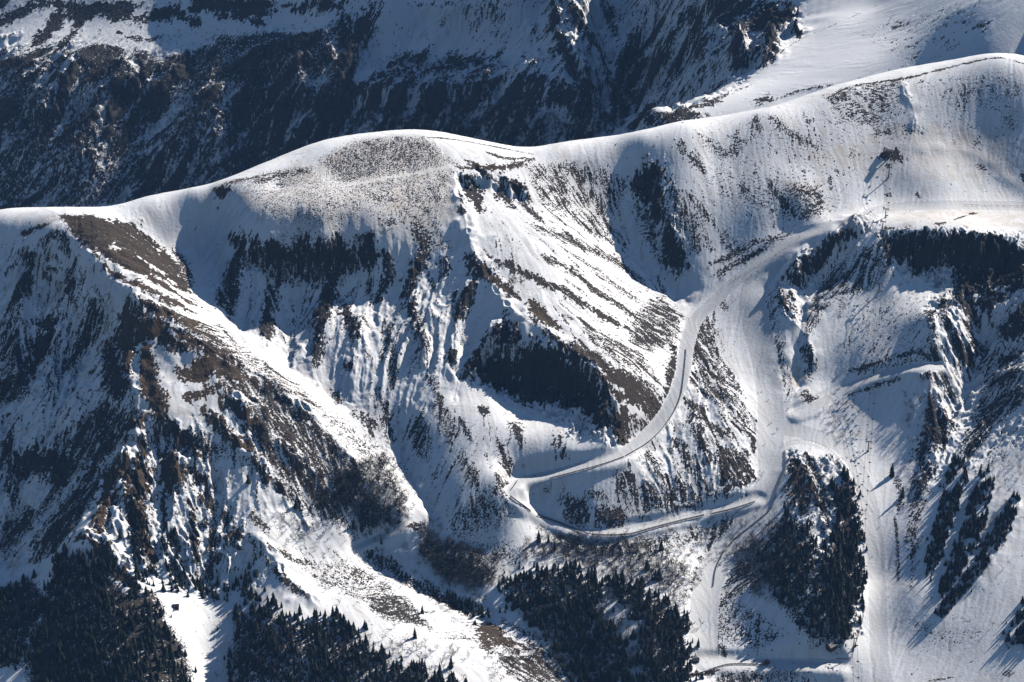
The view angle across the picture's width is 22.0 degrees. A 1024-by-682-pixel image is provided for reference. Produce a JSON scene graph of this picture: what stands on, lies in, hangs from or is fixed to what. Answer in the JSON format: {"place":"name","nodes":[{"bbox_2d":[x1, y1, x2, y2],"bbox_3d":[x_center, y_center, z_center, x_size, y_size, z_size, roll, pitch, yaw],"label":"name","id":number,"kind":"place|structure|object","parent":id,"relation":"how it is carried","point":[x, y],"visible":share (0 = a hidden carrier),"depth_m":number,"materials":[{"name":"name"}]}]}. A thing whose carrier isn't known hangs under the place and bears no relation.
{"place":"outdoors","nodes":[
{"label":"outdoors","id":0,"kind":"place"},
{"bbox_2d":[0,53,1023,681],"bbox_3d":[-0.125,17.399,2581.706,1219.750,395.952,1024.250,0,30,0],"label":"mountain","id":1,"kind":"structure","parent":0,"point":[192,357],"depth_m":2508.90,"materials":[{"name":"white snow"}]},
{"bbox_2d":[22,581,26,592],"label":"conifer","id":2,"kind":"object","parent":1,"relation":"on","point":[25,588],"visible":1,"depth_m":2376.46,"materials":[{"name":"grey plant"}]},
{"bbox_2d":[23,650,28,662],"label":"conifer","id":3,"kind":"object","parent":1,"relation":"on","point":[25,659],"visible":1,"depth_m":2313.18,"materials":[{"name":"green plant"}]},
{"bbox_2d":[74,620,78,632],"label":"conifer","id":4,"kind":"object","parent":1,"relation":"on","point":[76,628],"visible":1,"depth_m":2312.57,"materials":[{"name":"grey plant"}]},
{"bbox_2d":[89,575,92,586],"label":"conifer","id":5,"kind":"object","parent":1,"relation":"on","point":[90,582],"visible":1,"depth_m":2338.17,"materials":[{"name":"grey plant"}]},
{"bbox_2d":[88,671,94,681],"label":"conifer","id":6,"kind":"object","parent":1,"relation":"on","point":[90,673],"visible":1,"depth_m":2275.76,"materials":[{"name":"green plant"}]},
{"bbox_2d":[96,595,102,608],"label":"conifer","id":7,"kind":"object","parent":1,"relation":"on","point":[99,603],"visible":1,"depth_m":2323.59,"materials":[{"name":"green plant"}]},
{"bbox_2d":[98,607,101,619],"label":"conifer","id":8,"kind":"object","parent":1,"relation":"on","point":[99,614],"visible":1,"depth_m":2314.60,"materials":[{"name":"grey plant"}]},
{"bbox_2d":[104,594,111,606],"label":"conifer","id":9,"kind":"object","parent":1,"relation":"on","point":[107,600],"visible":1,"depth_m":2322.21,"materials":[{"name":"green plant"}]},
{"bbox_2d":[117,527,122,539],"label":"conifer","id":10,"kind":"object","parent":1,"relation":"on","point":[120,536],"visible":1,"depth_m":2363.90,"materials":[{"name":"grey plant"}]},
{"bbox_2d":[121,609,126,619],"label":"conifer","id":11,"kind":"object","parent":1,"relation":"on","point":[123,615],"visible":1,"depth_m":2309.68,"materials":[{"name":"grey plant"}]},
{"bbox_2d":[128,643,134,658],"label":"conifer","id":12,"kind":"object","parent":1,"relation":"on","point":[130,652],"visible":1,"depth_m":2285.74,"materials":[{"name":"green plant"}]},
{"bbox_2d":[146,616,150,626],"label":"conifer","id":13,"kind":"object","parent":1,"relation":"on","point":[148,622],"visible":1,"depth_m":2308.66,"materials":[{"name":"green plant"}]},
{"bbox_2d":[150,640,155,651],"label":"conifer","id":14,"kind":"object","parent":1,"relation":"on","point":[152,646],"visible":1,"depth_m":2295.34,"materials":[{"name":"green plant"}]},
{"bbox_2d":[153,649,158,661],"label":"conifer","id":15,"kind":"object","parent":1,"relation":"on","point":[155,657],"visible":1,"depth_m":2289.58,"materials":[{"name":"green plant"}]},
{"bbox_2d":[159,605,163,617],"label":"conifer","id":16,"kind":"object","parent":1,"relation":"on","point":[161,614],"visible":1,"depth_m":2320.54,"materials":[{"name":"green plant"}]},
{"bbox_2d":[172,660,178,672],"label":"conifer","id":17,"kind":"object","parent":1,"relation":"on","point":[174,665],"visible":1,"depth_m":2295.53,"materials":[{"name":"green plant"}]},
{"bbox_2d":[172,604,178,609],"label":"hut","id":18,"kind":"object","parent":1,"relation":"on","point":[175,606],"visible":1,"depth_m":2338.80,"materials":[{"name":"brown wood"}]},
{"bbox_2d":[222,582,226,591],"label":"conifer","id":19,"kind":"object","parent":1,"relation":"on","point":[224,588],"visible":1,"depth_m":2366.60,"materials":[{"name":"green plant"}]},
{"bbox_2d":[246,475,250,484],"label":"conifer","id":20,"kind":"object","parent":1,"relation":"on","point":[248,480],"visible":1,"depth_m":2407.70,"materials":[{"name":"green plant"}]},
{"bbox_2d":[248,585,254,599],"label":"conifer","id":21,"kind":"object","parent":1,"relation":"on","point":[251,595],"visible":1,"depth_m":2357.14,"materials":[{"name":"green plant"}]},
{"bbox_2d":[263,661,267,675],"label":"conifer","id":22,"kind":"object","parent":1,"relation":"on","point":[265,673],"visible":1,"depth_m":2303.80,"materials":[{"name":"green plant"}]},
{"bbox_2d":[269,593,275,604],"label":"conifer","id":23,"kind":"object","parent":1,"relation":"on","point":[272,600],"visible":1,"depth_m":2346.18,"materials":[{"name":"green plant"}]},
{"bbox_2d":[269,666,275,678],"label":"conifer","id":24,"kind":"object","parent":1,"relation":"on","point":[273,673],"visible":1,"depth_m":2299.62,"materials":[{"name":"green plant"}]},
{"bbox_2d":[293,499,298,509],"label":"conifer","id":25,"kind":"object","parent":1,"relation":"on","point":[295,506],"visible":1,"depth_m":2408.41,"materials":[{"name":"green plant"}]},
{"bbox_2d":[308,648,314,660],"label":"conifer","id":26,"kind":"object","parent":1,"relation":"on","point":[310,653],"visible":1,"depth_m":2305.66,"materials":[{"name":"green plant"}]},
{"bbox_2d":[314,609,318,619],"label":"conifer","id":27,"kind":"object","parent":1,"relation":"on","point":[316,616],"visible":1,"depth_m":2337.15,"materials":[{"name":"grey plant"}]},
{"bbox_2d":[331,614,336,628],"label":"conifer","id":28,"kind":"object","parent":1,"relation":"on","point":[333,621],"visible":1,"depth_m":2333.37,"materials":[{"name":"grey plant"}]},
{"bbox_2d":[334,662,340,674],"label":"conifer","id":29,"kind":"object","parent":1,"relation":"on","point":[338,667],"visible":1,"depth_m":2296.59,"materials":[{"name":"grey plant"}]},
{"bbox_2d":[340,663,346,676],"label":"conifer","id":30,"kind":"object","parent":1,"relation":"on","point":[343,671],"visible":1,"depth_m":2294.31,"materials":[{"name":"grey plant"}]},
{"bbox_2d":[348,625,354,638],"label":"conifer","id":31,"kind":"object","parent":1,"relation":"on","point":[351,635],"visible":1,"depth_m":2323.84,"materials":[{"name":"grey plant"}]},
{"bbox_2d":[351,518,357,529],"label":"conifer","id":32,"kind":"object","parent":1,"relation":"on","point":[354,526],"visible":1,"depth_m":2416.76,"materials":[{"name":"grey plant"}]},
{"bbox_2d":[355,647,358,658],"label":"conifer","id":33,"kind":"object","parent":1,"relation":"on","point":[357,652],"visible":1,"depth_m":2305.24,"materials":[{"name":"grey plant"}]},
{"bbox_2d":[360,519,363,532],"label":"conifer","id":34,"kind":"object","parent":1,"relation":"on","point":[361,527],"visible":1,"depth_m":2421.97,"materials":[{"name":"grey plant"}]},
{"bbox_2d":[362,645,367,657],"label":"conifer","id":35,"kind":"object","parent":1,"relation":"on","point":[365,651],"visible":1,"depth_m":2307.09,"materials":[{"name":"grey plant"}]},
{"bbox_2d":[383,661,386,674],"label":"conifer","id":36,"kind":"object","parent":1,"relation":"on","point":[384,669],"visible":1,"depth_m":2293.89,"materials":[{"name":"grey plant"}]},
{"bbox_2d":[397,669,401,680],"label":"conifer","id":37,"kind":"object","parent":1,"relation":"on","point":[399,675],"visible":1,"depth_m":2289.51,"materials":[{"name":"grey plant"}]},
{"bbox_2d":[431,669,437,681],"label":"conifer","id":38,"kind":"object","parent":1,"relation":"on","point":[434,676],"visible":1,"depth_m":2291.90,"materials":[{"name":"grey plant"}]},
{"bbox_2d":[437,662,442,675],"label":"conifer","id":39,"kind":"object","parent":1,"relation":"on","point":[439,669],"visible":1,"depth_m":2296.04,"materials":[{"name":"green plant"}]},
{"bbox_2d":[446,673,451,681],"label":"conifer","id":40,"kind":"object","parent":1,"relation":"on","point":[449,678],"visible":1,"depth_m":2290.32,"materials":[{"name":"green plant"}]},
{"bbox_2d":[448,656,453,669],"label":"conifer","id":41,"kind":"object","parent":1,"relation":"on","point":[450,666],"visible":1,"depth_m":2304.40,"materials":[{"name":"green plant"}]},
{"bbox_2d":[0,5,1022,681],"bbox_3d":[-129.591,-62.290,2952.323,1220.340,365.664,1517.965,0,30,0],"label":"bare woodland","id":42,"kind":"object","parent":1,"relation":"on","point":[448,547],"visible":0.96,"depth_m":2441.10,"materials":[{"name":"brown plant"}]},
{"bbox_2d":[0,454,1023,681],"bbox_3d":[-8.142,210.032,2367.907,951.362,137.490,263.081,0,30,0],"label":"conifer forest","id":43,"kind":"object","parent":1,"relation":"on","point":[267,639],"visible":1,"depth_m":2348.24,"materials":[{"name":"green plant"}]},
{"bbox_2d":[527,569,533,582],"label":"conifer","id":44,"kind":"object","parent":1,"relation":"on","point":[528,578],"visible":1,"depth_m":2393.13,"materials":[{"name":"green plant"}]},
{"bbox_2d":[536,530,540,542],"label":"conifer","id":45,"kind":"object","parent":1,"relation":"on","point":[538,536],"visible":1,"depth_m":2425.60,"materials":[{"name":"green plant"}]},
{"bbox_2d":[536,572,541,584],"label":"conifer","id":46,"kind":"object","parent":1,"relation":"on","point":[538,579],"visible":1,"depth_m":2389.23,"materials":[{"name":"green plant"}]},
{"bbox_2d":[569,568,571,579],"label":"conifer","id":47,"kind":"object","parent":1,"relation":"on","point":[570,575],"visible":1,"depth_m":2393.29,"materials":[{"name":"green plant"}]},
{"bbox_2d":[586,577,590,589],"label":"conifer","id":48,"kind":"object","parent":1,"relation":"on","point":[588,583],"visible":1,"depth_m":2381.43,"materials":[{"name":"green plant"}]},
{"bbox_2d":[593,606,597,619],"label":"conifer","id":49,"kind":"object","parent":1,"relation":"on","point":[595,615],"visible":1,"depth_m":2358.22,"materials":[{"name":"green plant"}]},
{"bbox_2d":[617,632,623,645],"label":"conifer","id":50,"kind":"object","parent":1,"relation":"on","point":[620,642],"visible":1,"depth_m":2338.71,"materials":[{"name":"green plant"}]},
{"bbox_2d":[627,581,632,592],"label":"conifer","id":51,"kind":"object","parent":1,"relation":"on","point":[630,590],"visible":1,"depth_m":2375.36,"materials":[{"name":"green plant"}]},
{"bbox_2d":[633,577,639,588],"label":"conifer","id":52,"kind":"object","parent":1,"relation":"on","point":[636,581],"visible":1,"depth_m":2377.43,"materials":[{"name":"green plant"}]},
{"bbox_2d":[643,559,649,570],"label":"conifer","id":53,"kind":"object","parent":1,"relation":"on","point":[647,563],"visible":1,"depth_m":2396.41,"materials":[{"name":"green plant"}]},
{"bbox_2d":[647,590,652,603],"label":"conifer","id":54,"kind":"object","parent":1,"relation":"on","point":[650,601],"visible":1,"depth_m":2365.16,"materials":[{"name":"green plant"}]},
{"bbox_2d":[656,568,662,580],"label":"conifer","id":55,"kind":"object","parent":1,"relation":"on","point":[659,574],"visible":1,"depth_m":2387.22,"materials":[{"name":"green plant"}]},
{"bbox_2d":[659,538,663,550],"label":"conifer","id":56,"kind":"object","parent":1,"relation":"on","point":[661,542],"visible":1,"depth_m":2420.64,"materials":[{"name":"green plant"}]},
{"bbox_2d":[674,617,678,630],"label":"conifer","id":57,"kind":"object","parent":1,"relation":"on","point":[675,624],"visible":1,"depth_m":2349.70,"materials":[{"name":"green plant"}]},
{"bbox_2d":[353,144,1023,681],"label":"piste","id":58,"kind":"structure","parent":1,"relation":"on","point":[775,428],"depth_m":2478.91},
{"bbox_2d":[510,495,530,511],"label":"snow fence","id":59,"kind":"object","parent":58,"relation":"on","point":[520,503],"visible":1,"depth_m":2433.36,"materials":[{"name":"brown wood"}]},
{"bbox_2d":[537,514,588,534],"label":"snow fence","id":60,"kind":"object","parent":58,"relation":"on","point":[563,524],"visible":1,"depth_m":2441.32,"materials":[{"name":"brown wood"}]},
{"bbox_2d":[549,456,623,478],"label":"snow fence","id":61,"kind":"object","parent":58,"relation":"on","point":[586,468],"visible":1,"depth_m":2452.41,"materials":[{"name":"brown wood"}]},
{"bbox_2d":[594,514,703,535],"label":"snow fence","id":62,"kind":"object","parent":58,"relation":"on","point":[652,527],"visible":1,"depth_m":2439.76,"materials":[{"name":"brown wood"}]},
{"bbox_2d":[625,348,686,455],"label":"snow fence","id":63,"kind":"object","parent":58,"relation":"on","point":[658,432],"visible":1,"depth_m":2483.33,"materials":[{"name":"brown wood"}]},
{"bbox_2d":[692,657,699,662],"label":"hut","id":64,"kind":"object","parent":58,"relation":"on","point":[696,660],"visible":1,"depth_m":2338.42,"materials":[{"name":"brown wood"}]},
{"bbox_2d":[691,663,767,674],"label":"snow fence","id":65,"kind":"object","parent":58,"relation":"on","point":[730,664],"visible":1,"depth_m":2339.26,"materials":[{"name":"brown wood"}]},
{"bbox_2d":[711,501,754,513],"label":"snow fence","id":66,"kind":"object","parent":58,"relation":"on","point":[733,508],"visible":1,"depth_m":2449.34,"materials":[{"name":"brown wood"}]},
{"bbox_2d":[714,452,785,579],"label":"snow fence","id":67,"kind":"object","parent":58,"relation":"on","point":[750,525],"visible":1,"depth_m":2438.12,"materials":[{"name":"brown wood"}]},
{"bbox_2d":[772,585,776,596],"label":"conifer","id":68,"kind":"object","parent":1,"relation":"on","point":[774,593],"visible":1,"depth_m":2368.95,"materials":[{"name":"green plant"}]},
{"bbox_2d":[788,515,792,526],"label":"conifer","id":69,"kind":"object","parent":1,"relation":"on","point":[790,523],"visible":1,"depth_m":2418.55,"materials":[{"name":"green plant"}]},
{"bbox_2d":[789,562,794,573],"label":"conifer","id":70,"kind":"object","parent":1,"relation":"on","point":[791,568],"visible":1,"depth_m":2375.67,"materials":[{"name":"green plant"}]},
{"bbox_2d":[794,561,800,571],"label":"conifer","id":71,"kind":"object","parent":1,"relation":"on","point":[796,567],"visible":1,"depth_m":2375.56,"materials":[{"name":"green plant"}]},
{"bbox_2d":[798,501,803,511],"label":"conifer","id":72,"kind":"object","parent":1,"relation":"on","point":[801,508],"visible":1,"depth_m":2428.66,"materials":[{"name":"green plant"}]},
{"bbox_2d":[799,614,804,626],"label":"conifer","id":73,"kind":"object","parent":1,"relation":"on","point":[801,622],"visible":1,"depth_m":2347.20,"materials":[{"name":"green plant"}]},
{"bbox_2d":[813,593,819,604],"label":"conifer","id":74,"kind":"object","parent":1,"relation":"on","point":[815,601],"visible":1,"depth_m":2351.56,"materials":[{"name":"green plant"}]},
{"bbox_2d":[825,640,837,651],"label":"hut","id":75,"kind":"object","parent":1,"relation":"on","point":[832,646],"visible":1,"depth_m":2342.80,"materials":[{"name":"brown wood"}]},
{"bbox_2d":[835,587,840,599],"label":"conifer","id":76,"kind":"object","parent":1,"relation":"on","point":[838,593],"visible":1,"depth_m":2361.87,"materials":[{"name":"green plant"}]},
{"bbox_2d":[840,573,845,585],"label":"conifer","id":77,"kind":"object","parent":1,"relation":"on","point":[842,581],"visible":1,"depth_m":2369.18,"materials":[{"name":"green plant"}]},
{"bbox_2d":[840,465,845,476],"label":"conifer","id":78,"kind":"object","parent":1,"relation":"on","point":[843,470],"visible":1,"depth_m":2456.70,"materials":[{"name":"green plant"}]},
{"bbox_2d":[842,626,848,639],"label":"conifer","id":79,"kind":"object","parent":1,"relation":"on","point":[847,636],"visible":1,"depth_m":2348.46,"materials":[{"name":"green plant"}]},
{"bbox_2d":[856,587,860,598],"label":"conifer","id":80,"kind":"object","parent":1,"relation":"on","point":[858,596],"visible":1,"depth_m":2376.61,"materials":[{"name":"green plant"}]},
{"bbox_2d":[857,548,862,561],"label":"conifer","id":81,"kind":"object","parent":1,"relation":"on","point":[860,556],"visible":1,"depth_m":2407.65,"materials":[{"name":"green plant"}]},
{"bbox_2d":[858,613,861,624],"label":"conifer","id":82,"kind":"object","parent":1,"relation":"on","point":[860,620],"visible":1,"depth_m":2363.32,"materials":[{"name":"green plant"}]},
{"bbox_2d":[883,149,887,156],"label":"operator hut","id":83,"kind":"object","parent":1,"relation":"on","point":[885,152],"visible":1,"depth_m":2677.62,"materials":[{"name":"metal"}]},
{"bbox_2d":[887,149,892,157],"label":"lift station","id":84,"kind":"object","parent":1,"relation":"on","point":[889,151],"visible":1,"depth_m":2673.98,"materials":[{"name":"concrete"}]},
{"bbox_2d":[852,155,887,681],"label":"lift cable","id":85,"kind":"object","parent":84,"relation":"attached to","point":[867,423],"visible":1,"depth_m":2493.71,"materials":[{"name":"metal"}]},
{"bbox_2d":[857,169,891,675],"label":"lift cable","id":86,"kind":"object","parent":84,"relation":"attached to","point":[872,424],"visible":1,"depth_m":2493.04,"materials":[{"name":"metal"}]},
{"bbox_2d":[889,463,894,477],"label":"conifer","id":87,"kind":"object","parent":1,"relation":"on","point":[891,474],"visible":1,"depth_m":2463.68,"materials":[{"name":"green plant"}]},
{"bbox_2d":[900,486,904,497],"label":"conifer","id":88,"kind":"object","parent":1,"relation":"on","point":[902,494],"visible":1,"depth_m":2446.62,"materials":[{"name":"green plant"}]},
{"bbox_2d":[972,527,975,538],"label":"conifer","id":89,"kind":"object","parent":1,"relation":"on","point":[974,533],"visible":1,"depth_m":2398.85,"materials":[{"name":"green plant"}]},
{"bbox_2d":[0,0,1023,208],"bbox_3d":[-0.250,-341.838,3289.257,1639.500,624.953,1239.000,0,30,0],"label":"mountain","id":90,"kind":"structure","parent":0,"point":[738,56],"depth_m":3434.21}
]}

